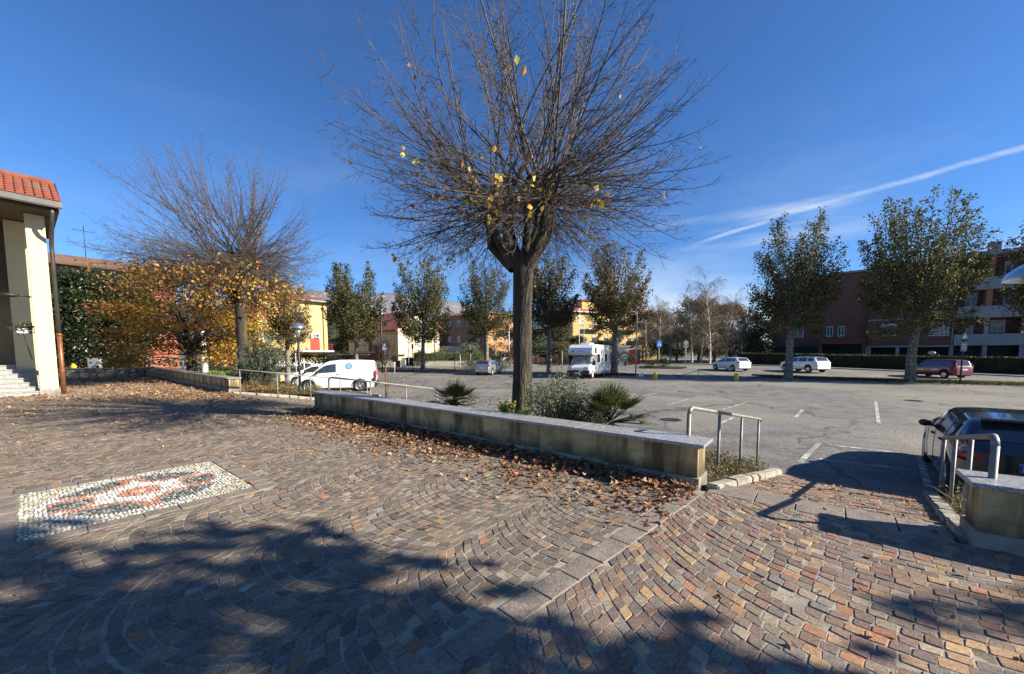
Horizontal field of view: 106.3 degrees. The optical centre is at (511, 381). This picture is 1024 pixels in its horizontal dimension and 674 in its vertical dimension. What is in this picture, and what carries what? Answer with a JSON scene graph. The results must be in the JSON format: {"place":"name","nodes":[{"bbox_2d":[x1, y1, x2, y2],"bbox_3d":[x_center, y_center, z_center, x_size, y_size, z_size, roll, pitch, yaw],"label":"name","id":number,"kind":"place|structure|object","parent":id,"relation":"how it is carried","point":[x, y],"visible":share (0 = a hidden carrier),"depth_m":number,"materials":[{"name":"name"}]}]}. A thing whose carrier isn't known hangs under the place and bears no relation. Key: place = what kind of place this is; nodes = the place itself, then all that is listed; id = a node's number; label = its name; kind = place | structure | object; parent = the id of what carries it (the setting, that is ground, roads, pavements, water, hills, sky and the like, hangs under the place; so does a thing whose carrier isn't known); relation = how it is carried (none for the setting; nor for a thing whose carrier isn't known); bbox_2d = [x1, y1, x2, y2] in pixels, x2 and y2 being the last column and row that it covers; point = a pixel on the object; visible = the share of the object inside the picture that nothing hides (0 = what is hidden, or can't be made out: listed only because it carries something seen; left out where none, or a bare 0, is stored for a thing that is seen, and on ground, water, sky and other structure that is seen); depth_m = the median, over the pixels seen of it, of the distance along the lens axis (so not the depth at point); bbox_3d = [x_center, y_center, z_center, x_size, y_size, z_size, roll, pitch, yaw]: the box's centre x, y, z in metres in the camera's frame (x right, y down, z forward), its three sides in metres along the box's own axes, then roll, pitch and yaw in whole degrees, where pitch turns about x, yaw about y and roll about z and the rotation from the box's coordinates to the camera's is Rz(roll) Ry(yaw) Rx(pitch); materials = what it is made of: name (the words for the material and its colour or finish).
{"place":"outdoors","nodes":[
{"label":"outdoors","id":0,"kind":"place"},
{"bbox_2d":[176,290,543,337],"bbox_3d":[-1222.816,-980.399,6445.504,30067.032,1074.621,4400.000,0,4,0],"label":"mountain","id":1,"kind":"structure","parent":0,"point":[454,307],"depth_m":5661.55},
{"bbox_2d":[0,375,1023,673],"bbox_3d":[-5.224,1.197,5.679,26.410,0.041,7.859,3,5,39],"label":"plaza cobbles","id":2,"kind":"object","parent":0,"point":[228,628],"visible":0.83,"depth_m":2.81,"materials":[{"name":"brown stone"}]},
{"bbox_2d":[0,495,17,545],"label":"mosaic border","id":3,"kind":"object","parent":2,"relation":"on","point":[8,512],"visible":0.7,"depth_m":3.69,"materials":[{"name":"grey stone"}]},
{"bbox_2d":[0,169,66,396],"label":"church porch","id":4,"kind":"object","parent":2,"relation":"on","point":[30,206],"visible":0.96,"depth_m":14.77,"materials":[{"name":"paint"}]},
{"bbox_2d":[6,321,34,359],"bbox_3d":[-18.526,-1.558,14.560,0.608,1.480,0.772,3,5,38],"label":"hanging planter","id":5,"kind":"object","parent":4,"relation":"attached to","point":[22,329],"visible":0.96,"depth_m":14.53,"materials":[{"name":"white plastic"}]},
{"bbox_2d":[57,368,145,374],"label":"wall","id":6,"kind":"structure","parent":2,"relation":"on","point":[85,371],"depth_m":28.63,"materials":[{"name":"concrete"}]},
{"bbox_2d":[0,456,224,497],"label":"mosaic border","id":7,"kind":"object","parent":2,"relation":"on","point":[95,479],"visible":0.49,"depth_m":4.90,"materials":[{"name":"grey stone"}]},
{"bbox_2d":[16,461,249,541],"bbox_3d":[-4.335,1.296,4.471,1.759,0.060,1.758,3,5,38],"label":"pebble mosaic","id":8,"kind":"object","parent":2,"relation":"on","point":[139,499],"visible":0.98,"depth_m":4.28},
{"bbox_2d":[0,482,275,553],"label":"mosaic border","id":9,"kind":"object","parent":2,"relation":"on","point":[47,538],"visible":0.66,"depth_m":3.69,"materials":[{"name":"grey stone"}]},
{"bbox_2d":[1,374,300,401],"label":"fallen leaves","id":10,"kind":"object","parent":2,"relation":"on","point":[135,380],"visible":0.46,"depth_m":16.51,"materials":[{"name":"brown plant"}]},
{"bbox_2d":[146,366,241,392],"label":"wall","id":11,"kind":"structure","parent":2,"relation":"on","point":[230,384],"depth_m":18.62,"materials":[{"name":"concrete"}]},
{"bbox_2d":[211,458,269,486],"bbox_3d":[-3.728,1.243,5.231,1.738,0.055,0.178,3,5,38],"label":"mosaic border","id":12,"kind":"object","parent":2,"relation":"on","point":[238,471],"visible":0.74,"depth_m":5.14,"materials":[{"name":"grey stone"}]},
{"bbox_2d":[250,406,699,533],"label":"fallen leaves","id":13,"kind":"object","parent":2,"relation":"on","point":[411,432],"visible":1,"depth_m":5.76,"materials":[{"name":"brown plant"}]},
{"bbox_2d":[311,390,712,490],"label":"wall","id":14,"kind":"structure","parent":2,"relation":"on","point":[671,455],"depth_m":5.80,"materials":[{"name":"concrete"}]},
{"bbox_2d":[397,492,700,673],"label":"paving strip","id":15,"kind":"object","parent":2,"relation":"on","point":[467,643],"visible":0.78,"depth_m":2.46,"materials":[{"name":"grey stone"}]},
{"bbox_2d":[955,469,1023,556],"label":"wall","id":16,"kind":"structure","parent":2,"relation":"on","point":[993,519],"depth_m":3.14,"materials":[{"name":"concrete"}]},
{"bbox_2d":[0,0,1023,339],"label":"sky","id":17,"kind":"structure","parent":0,"point":[844,107],"materials":[{"name":"blue"}]},
{"bbox_2d":[177,315,866,354],"bbox_3d":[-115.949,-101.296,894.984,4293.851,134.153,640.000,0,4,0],"label":"hill","id":18,"kind":"structure","parent":0,"point":[544,343],"depth_m":725.75,"materials":[{"name":"green plant"}]},
{"bbox_2d":[179,359,1023,518],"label":"parking lot","id":19,"kind":"structure","parent":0,"point":[843,416],"depth_m":17.01,"materials":[{"name":"grey asphalt"}]},
{"bbox_2d":[48,265,168,367],"bbox_3d":[-35.697,-4.831,32.723,11.089,9.601,9.706,0,4,0],"label":"evergreen tree","id":20,"kind":"object","parent":19,"relation":"on","point":[75,332],"visible":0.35,"depth_m":30.22,"materials":[{"name":"green plant"}]},
{"bbox_2d":[47,252,179,367],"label":"salmon house","id":21,"kind":"structure","parent":19,"relation":"on","point":[65,260],"depth_m":44.74,"materials":[{"name":"orange paint"}]},
{"bbox_2d":[232,391,314,399],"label":"kerb","id":22,"kind":"structure","parent":19,"relation":"on","point":[286,396],"depth_m":16.80,"materials":[{"name":"concrete"}]},
{"bbox_2d":[227,292,333,365],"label":"yellow house","id":23,"kind":"structure","parent":19,"relation":"on","point":[317,344],"depth_m":61.87,"materials":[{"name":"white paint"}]},
{"bbox_2d":[257,279,312,376],"bbox_3d":[-19.750,-4.558,33.764,4.552,8.767,4.617,2,5,27],"label":"plane tree","id":24,"kind":"object","parent":19,"relation":"on","point":[285,331],"visible":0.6,"depth_m":33.09,"materials":[{"name":"green plant"}]},
{"bbox_2d":[261,346,316,368],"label":"shrub","id":25,"kind":"object","parent":19,"relation":"on","point":[301,355],"visible":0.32,"depth_m":44.42,"materials":[{"name":"green plant"}]},
{"bbox_2d":[286,364,321,383],"bbox_3d":[-13.204,-0.460,26.483,3.988,1.500,2.090,-1,4,-17],"label":"parked car","id":26,"kind":"object","parent":19,"relation":"on","point":[305,371],"visible":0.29,"depth_m":25.45,"materials":[{"name":"white paint"}]},
{"bbox_2d":[246,378,372,394],"bbox_3d":[-17.127,0.129,24.461,21.048,0.616,6.476,3,5,39],"label":"planting bed","id":27,"kind":"object","parent":19,"relation":"on","point":[273,383],"visible":0.12,"depth_m":21.46,"materials":[{"name":"green plant"}]},
{"bbox_2d":[69,256,282,371],"bbox_3d":[-20.433,-3.729,24.480,10.282,8.375,10.883,3,5,36],"label":"maple tree","id":28,"kind":"object","parent":27,"relation":"on","point":[192,336],"visible":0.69,"depth_m":22.83,"materials":[{"name":"orange plant"}]},
{"bbox_2d":[58,119,334,384],"bbox_3d":[-14.105,-5.746,18.550,10.251,13.343,9.465,0,4,0],"label":"linden tree","id":29,"kind":"object","parent":27,"relation":"on","point":[242,264],"visible":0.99,"depth_m":17.51,"materials":[{"name":"brown plant"}]},
{"bbox_2d":[232,329,295,384],"bbox_3d":[-11.591,-1.157,17.928,2.402,2.690,2.331,4,6,43],"label":"shrub","id":30,"kind":"object","parent":27,"relation":"on","point":[272,363],"visible":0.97,"depth_m":17.83,"materials":[{"name":"green plant"}]},
{"bbox_2d":[231,375,339,396],"bbox_3d":[-11.369,0.330,18.736,4.246,1.351,4.439,4,6,42],"label":"ground cover","id":31,"kind":"object","parent":27,"relation":"on","point":[294,390],"visible":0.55,"depth_m":17.78,"materials":[{"name":"green plant"}]},
{"bbox_2d":[290,323,304,390],"bbox_3d":[-10.357,-0.979,18.678,0.660,3.718,0.660,0,4,0],"label":"street lamp","id":32,"kind":"object","parent":27,"relation":"on","point":[297,326],"visible":0.98,"depth_m":18.58,"materials":[{"name":"grey metal"}]},
{"bbox_2d":[293,359,378,390],"bbox_3d":[-10.468,-0.375,23.146,4.510,1.875,2.180,-1,4,-16],"label":"panel van","id":33,"kind":"object","parent":19,"relation":"on","point":[362,369],"visible":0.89,"depth_m":22.44,"materials":[{"name":"white paint"}]},
{"bbox_2d":[328,334,348,353],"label":"background tree","id":34,"kind":"object","parent":19,"relation":"on","point":[337,345],"visible":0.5,"depth_m":73.12,"materials":[{"name":"green plant"}]},
{"bbox_2d":[372,333,396,365],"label":"garden tree","id":35,"kind":"object","parent":19,"relation":"on","point":[376,347],"visible":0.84,"depth_m":54.61,"materials":[{"name":"green plant"}]},
{"bbox_2d":[346,307,443,364],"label":"cream house","id":36,"kind":"structure","parent":19,"relation":"on","point":[396,338],"depth_m":60.19,"materials":[{"name":"beige paint"}]},
{"bbox_2d":[378,369,474,371],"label":"grass strip","id":37,"kind":"object","parent":19,"relation":"on","point":[428,370],"depth_m":44.77,"materials":[{"name":"plant"}]},
{"bbox_2d":[319,259,387,358],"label":"plane tree","id":38,"kind":"object","parent":37,"relation":"on","point":[342,293],"visible":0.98,"depth_m":41.52,"materials":[{"name":"green plant"}]},
{"bbox_2d":[388,250,453,370],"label":"plane tree","id":39,"kind":"object","parent":37,"relation":"on","point":[429,315],"visible":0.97,"depth_m":42.87,"materials":[{"name":"green plant"}]},
{"bbox_2d":[457,260,512,359],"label":"plane tree","id":40,"kind":"object","parent":37,"relation":"on","point":[475,315],"visible":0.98,"depth_m":45.80,"materials":[{"name":"green plant"}]},
{"bbox_2d":[267,370,589,409],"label":"fallen leaves","id":41,"kind":"object","parent":19,"relation":"on","point":[451,397],"visible":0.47,"depth_m":26.57,"materials":[{"name":"plant"}]},
{"bbox_2d":[413,361,511,365],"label":"stone wall","id":42,"kind":"structure","parent":19,"relation":"on","point":[439,363],"depth_m":58.56,"materials":[{"name":"grey stone"}]},
{"bbox_2d":[438,309,512,359],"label":"apartment building","id":43,"kind":"structure","parent":19,"relation":"on","point":[457,332],"depth_m":84.34,"materials":[{"name":"brown paint"}]},
{"bbox_2d":[474,360,501,374],"bbox_3d":[-2.311,-1.433,38.596,2.050,1.460,4.088,1,4,17],"label":"parked car","id":44,"kind":"object","parent":19,"relation":"on","point":[491,367],"visible":1,"depth_m":36.93,"materials":[{"name":"silver metal"}]},
{"bbox_2d":[492,350,512,369],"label":"shrub","id":45,"kind":"object","parent":19,"relation":"on","point":[503,354],"visible":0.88,"depth_m":45.51,"materials":[{"name":"green plant"}]},
{"bbox_2d":[532,372,565,373],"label":"grass strip","id":46,"kind":"object","parent":19,"relation":"on","point":[548,372],"depth_m":40.08,"materials":[{"name":"plant"}]},
{"bbox_2d":[532,250,581,371],"bbox_3d":[3.933,-7.203,39.955,6.411,13.152,6.699,4,6,42],"label":"plane tree","id":47,"kind":"object","parent":46,"relation":"on","point":[544,302],"visible":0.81,"depth_m":38.88,"materials":[{"name":"green plant"}]},
{"bbox_2d":[567,343,609,377],"bbox_3d":[6.980,-1.932,34.739,2.400,3.089,5.860,2,5,30],"label":"motorhome","id":48,"kind":"object","parent":19,"relation":"on","point":[591,359],"visible":1,"depth_m":33.00,"materials":[{"name":"white paint"}]},
{"bbox_2d":[558,299,660,359],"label":"apartment building","id":49,"kind":"structure","parent":19,"relation":"on","point":[585,328],"depth_m":89.47,"materials":[{"name":"yellow paint"}]},
{"bbox_2d":[630,348,663,362],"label":"shrub","id":50,"kind":"object","parent":19,"relation":"on","point":[644,355],"visible":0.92,"depth_m":55.70,"materials":[{"name":"green plant"}]},
{"bbox_2d":[638,295,680,362],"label":"birch tree","id":51,"kind":"object","parent":19,"relation":"on","point":[662,335],"visible":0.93,"depth_m":61.55,"materials":[{"name":"brown plant"}]},
{"bbox_2d":[624,390,700,397],"bbox_3d":[8.222,0.691,21.617,1.600,0.034,4.000,-4,6,-43],"label":"asphalt patch","id":52,"kind":"object","parent":19,"relation":"on","point":[664,394],"visible":0.86,"depth_m":21.17,"materials":[{"name":"asphalt"}]},
{"bbox_2d":[664,284,718,362],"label":"birch tree","id":53,"kind":"object","parent":19,"relation":"on","point":[690,334],"visible":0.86,"depth_m":57.16,"materials":[{"name":"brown plant"}]},
{"bbox_2d":[687,304,739,361],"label":"background tree","id":54,"kind":"object","parent":19,"relation":"on","point":[713,352],"visible":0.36,"depth_m":70.83,"materials":[{"name":"green plant"}]},
{"bbox_2d":[712,357,751,370],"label":"parked car","id":55,"kind":"object","parent":19,"relation":"on","point":[733,363],"visible":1,"depth_m":40.60,"materials":[{"name":"white paint"}]},
{"bbox_2d":[705,468,781,491],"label":"kerb","id":56,"kind":"structure","parent":19,"relation":"on","point":[740,479],"depth_m":5.43,"materials":[{"name":"stone"}]},
{"bbox_2d":[726,304,762,352],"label":"birch tree","id":57,"kind":"object","parent":19,"relation":"on","point":[744,335],"visible":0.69,"depth_m":63.00,"materials":[{"name":"brown plant"}]},
{"bbox_2d":[724,314,771,357],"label":"background tree","id":58,"kind":"object","parent":19,"relation":"on","point":[743,350],"visible":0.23,"depth_m":73.02,"materials":[{"name":"green plant"}]},
{"bbox_2d":[743,323,781,352],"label":"garden tree","id":59,"kind":"object","parent":19,"relation":"on","point":[757,342],"visible":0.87,"depth_m":57.24,"materials":[{"name":"green plant"}]},
{"bbox_2d":[780,356,830,371],"bbox_3d":[30.405,-1.833,39.980,2.190,1.696,4.368,-1,4,-10],"label":"parked car","id":60,"kind":"object","parent":19,"relation":"on","point":[811,363],"visible":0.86,"depth_m":38.53,"materials":[{"name":"white paint"}]},
{"bbox_2d":[754,376,1023,385],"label":"grass strip","id":61,"kind":"object","parent":19,"relation":"on","point":[1009,384],"depth_m":29.02,"materials":[{"name":"green plant"}]},
{"bbox_2d":[744,206,850,378],"bbox_3d":[23.529,-6.931,32.099,7.196,13.891,6.674,0,4,0],"label":"plane tree","id":62,"kind":"object","parent":61,"relation":"on","point":[792,301],"visible":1,"depth_m":31.35,"materials":[{"name":"green plant"}]},
{"bbox_2d":[751,374,1023,384],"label":"grass","id":63,"kind":"structure","parent":61,"relation":"on","point":[917,380],"depth_m":29.42,"materials":[{"name":"green plant"}]},
{"bbox_2d":[855,184,1002,380],"bbox_3d":[30.589,-7.033,28.903,8.239,14.614,7.622,-3,5,-38],"label":"plane tree","id":64,"kind":"object","parent":61,"relation":"on","point":[910,290],"visible":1,"depth_m":27.85,"materials":[{"name":"green plant"}]},
{"bbox_2d":[772,241,1023,356],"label":"apartment building","id":65,"kind":"structure","parent":19,"relation":"on","point":[996,338],"depth_m":51.10,"materials":[{"name":"red brick"}]},
{"bbox_2d":[990,320,1005,332],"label":"window","id":66,"kind":"structure","parent":65,"relation":"in","point":[996,327],"depth_m":47.01,"materials":[{"name":"glass"}]},
{"bbox_2d":[916,455,932,486],"bbox_3d":[8.498,1.811,7.934,0.110,0.018,2.899,4,6,44],"label":"road marking","id":67,"kind":"object","parent":19,"relation":"on","point":[927,482],"visible":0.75,"depth_m":7.70,"materials":[{"name":"paint"}]},
{"bbox_2d":[923,490,966,544],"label":"kerb","id":68,"kind":"structure","parent":19,"relation":"on","point":[945,514],"depth_m":4.20,"materials":[{"name":"stone"}]},
{"bbox_2d":[916,359,973,377],"bbox_3d":[37.833,-1.177,34.102,2.020,1.630,4.088,0,4,-1],"label":"parked car","id":69,"kind":"object","parent":19,"relation":"on","point":[944,368],"visible":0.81,"depth_m":32.90,"materials":[{"name":"red paint"}]},
{"bbox_2d":[918,407,1023,492],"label":"parked car","id":70,"kind":"object","parent":19,"relation":"on","point":[1006,426],"visible":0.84,"depth_m":6.05,"materials":[{"name":"grey paint"}]},
{"bbox_2d":[992,220,1023,332],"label":"plane tree","id":71,"kind":"object","parent":19,"relation":"on","point":[1019,302],"visible":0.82,"depth_m":28.35,"materials":[{"name":"green plant"}]},
{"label":"grass strip","id":72,"kind":"structure","parent":19,"relation":"on","visible":0},
{"bbox_2d":[579,240,653,372],"bbox_3d":[10.240,-6.916,37.659,7.446,12.892,7.342,0,4,0],"label":"plane tree","id":73,"kind":"object","parent":72,"relation":"on","point":[606,302],"visible":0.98,"depth_m":36.42,"materials":[{"name":"green plant"}]},
{"bbox_2d":[568,360,711,362],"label":"lawn","id":74,"kind":"structure","parent":0,"point":[675,361],"depth_m":78.43,"materials":[{"name":"green plant"}]},
{"bbox_2d":[494,312,555,357],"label":"background tree","id":75,"kind":"object","parent":74,"relation":"on","point":[536,350],"visible":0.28,"depth_m":69.11,"materials":[{"name":"green plant"}]},
{"bbox_2d":[535,322,578,357],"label":"background tree","id":76,"kind":"object","parent":74,"relation":"on","point":[555,350],"visible":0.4,"depth_m":72.90,"materials":[{"name":"green plant"}]},
{"bbox_2d":[625,294,662,360],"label":"birch tree","id":77,"kind":"object","parent":74,"relation":"on","point":[645,345],"visible":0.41,"depth_m":65.29,"materials":[{"name":"brown plant"}]},
{"bbox_2d":[653,300,683,361],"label":"birch tree","id":78,"kind":"object","parent":74,"relation":"on","point":[669,319],"visible":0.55,"depth_m":67.54,"materials":[{"name":"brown plant"}]},
{"bbox_2d":[656,313,691,360],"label":"background tree","id":79,"kind":"object","parent":74,"relation":"on","point":[680,353],"visible":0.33,"depth_m":75.03,"materials":[{"name":"green plant"}]},
{"bbox_2d":[704,465,755,490],"bbox_3d":[-0.226,1.310,9.124,10.358,0.724,4.130,3,5,39],"label":"planting bed","id":80,"kind":"object","parent":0,"point":[728,476],"depth_m":6.16,"materials":[{"name":"soil"}]},
{"bbox_2d":[425,375,482,405],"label":"fan palm","id":81,"kind":"object","parent":80,"relation":"on","point":[456,392],"visible":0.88,"depth_m":8.77,"materials":[{"name":"green plant"}]},
{"bbox_2d":[302,0,728,414],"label":"linden tree","id":82,"kind":"object","parent":80,"relation":"on","point":[539,202],"visible":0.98,"depth_m":7.38,"materials":[{"name":"brown plant"}]},
{"bbox_2d":[517,362,589,420],"bbox_3d":[0.807,0.367,6.939,1.419,1.452,1.270,0,4,0],"label":"shrub","id":83,"kind":"object","parent":80,"relation":"on","point":[559,401],"visible":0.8,"depth_m":6.79,"materials":[{"name":"green plant"}]},
{"bbox_2d":[563,394,613,424],"bbox_3d":[1.279,0.655,6.573,1.003,0.865,0.824,0,4,0],"label":"shrub","id":84,"kind":"object","parent":80,"relation":"on","point":[587,415],"visible":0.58,"depth_m":6.48,"materials":[{"name":"green plant"}]},
{"bbox_2d":[573,378,665,426],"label":"fan palm","id":85,"kind":"object","parent":80,"relation":"on","point":[615,398],"visible":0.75,"depth_m":6.49,"materials":[{"name":"green plant"}]},
{"bbox_2d":[686,406,761,470],"bbox_3d":[3.669,1.213,6.430,0.052,1.978,3.987,4,6,44],"label":"handrail","id":86,"kind":"object","parent":80,"relation":"on","point":[688,427],"visible":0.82,"depth_m":5.91,"materials":[{"name":"metal"}]},
{"bbox_2d":[704,444,768,481],"bbox_3d":[3.349,1.334,6.547,3.850,1.069,1.430,-4,6,-45],"label":"ground cover","id":87,"kind":"object","parent":80,"relation":"on","point":[732,467],"visible":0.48,"depth_m":6.33,"materials":[{"name":"green plant"}]},
{"bbox_2d":[736,474,955,540],"bbox_3d":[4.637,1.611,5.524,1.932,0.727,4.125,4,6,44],"label":"ramp cobbles","id":88,"kind":"object","parent":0,"point":[914,511],"visible":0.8,"depth_m":5.22,"materials":[{"name":"stone"}]},
{"bbox_2d":[0,385,1021,658],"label":"fallen leaves","id":89,"kind":"object","parent":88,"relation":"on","point":[792,643],"visible":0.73,"depth_m":8.24,"materials":[{"name":"brown plant"}]},
{"bbox_2d":[707,484,956,543],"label":"ramp slabs","id":90,"kind":"structure","parent":88,"relation":"on","point":[913,527],"depth_m":3.83,"materials":[{"name":"grey stone"}]},
{"bbox_2d":[681,363,1023,376],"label":"pavement","id":91,"kind":"structure","parent":0,"point":[987,374],"depth_m":41.69,"materials":[{"name":"grey concrete"}]},
{"bbox_2d":[676,265,741,362],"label":"birch tree","id":92,"kind":"object","parent":91,"relation":"on","point":[709,347],"visible":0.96,"depth_m":55.30,"materials":[{"name":"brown plant"}]},
{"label":"ramp bed","id":93,"kind":"structure","parent":0,"visible":0},
{"bbox_2d":[235,393,314,409],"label":"ramp cobbles","id":94,"kind":"object","parent":93,"relation":"on","point":[303,403],"visible":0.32,"depth_m":14.43,"materials":[{"name":"grey stone"}]},
{"bbox_2d":[233,368,369,400],"bbox_3d":[-8.818,0.422,16.769,0.052,2.123,5.435,4,6,44],"label":"handrail","id":95,"kind":"object","parent":93,"relation":"on","point":[276,373],"visible":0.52,"depth_m":15.88,"materials":[{"name":"metal"}]},
{"bbox_2d":[328,377,437,400],"bbox_3d":[-4.030,0.746,12.793,0.052,1.978,3.987,4,6,44],"label":"handrail","id":96,"kind":"object","parent":93,"relation":"on","point":[329,378],"visible":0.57,"depth_m":12.32,"materials":[{"name":"metal"}]},
{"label":"planting bed","id":97,"kind":"structure","parent":0,"visible":0},
{"bbox_2d":[911,480,966,517],"bbox_3d":[5.860,1.490,4.395,1.680,1.100,3.910,4,6,44],"label":"ground cover","id":98,"kind":"object","parent":97,"relation":"on","point":[957,501],"visible":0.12,"depth_m":4.96,"materials":[{"name":"green plant"}]},
{"bbox_2d":[938,433,999,514],"bbox_3d":[5.469,1.339,4.714,0.052,1.978,3.987,4,6,44],"label":"handrail","id":99,"kind":"object","parent":97,"relation":"on","point":[994,455],"visible":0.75,"depth_m":4.19,"materials":[{"name":"metal"}]},
{"bbox_2d":[1001,265,1023,283],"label":"street lamp","id":100,"kind":"object","parent":97,"relation":"on","point":[1015,276],"visible":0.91,"depth_m":5.07,"materials":[{"name":"grey metal"}]},
{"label":"lawn","id":101,"kind":"structure","parent":0,"visible":0},
{"bbox_2d":[681,287,729,362],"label":"birch tree","id":102,"kind":"object","parent":101,"relation":"on","point":[706,323],"visible":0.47,"depth_m":57.80,"materials":[{"name":"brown plant"}]},
{"bbox_2d":[713,287,748,356],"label":"birch tree","id":103,"kind":"object","parent":101,"relation":"on","point":[729,331],"visible":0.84,"depth_m":58.85,"materials":[{"name":"green plant"}]},
{"bbox_2d":[738,352,1023,374],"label":"hedge","id":104,"kind":"object","parent":101,"relation":"on","point":[1000,364],"visible":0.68,"depth_m":42.60,"materials":[{"name":"green plant"}]},
{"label":"pavement","id":105,"kind":"structure","parent":0,"visible":0},
{"bbox_2d":[414,352,483,360],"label":"hedge","id":106,"kind":"object","parent":105,"relation":"on","point":[444,356],"visible":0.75,"depth_m":60.24,"materials":[{"name":"green plant"}]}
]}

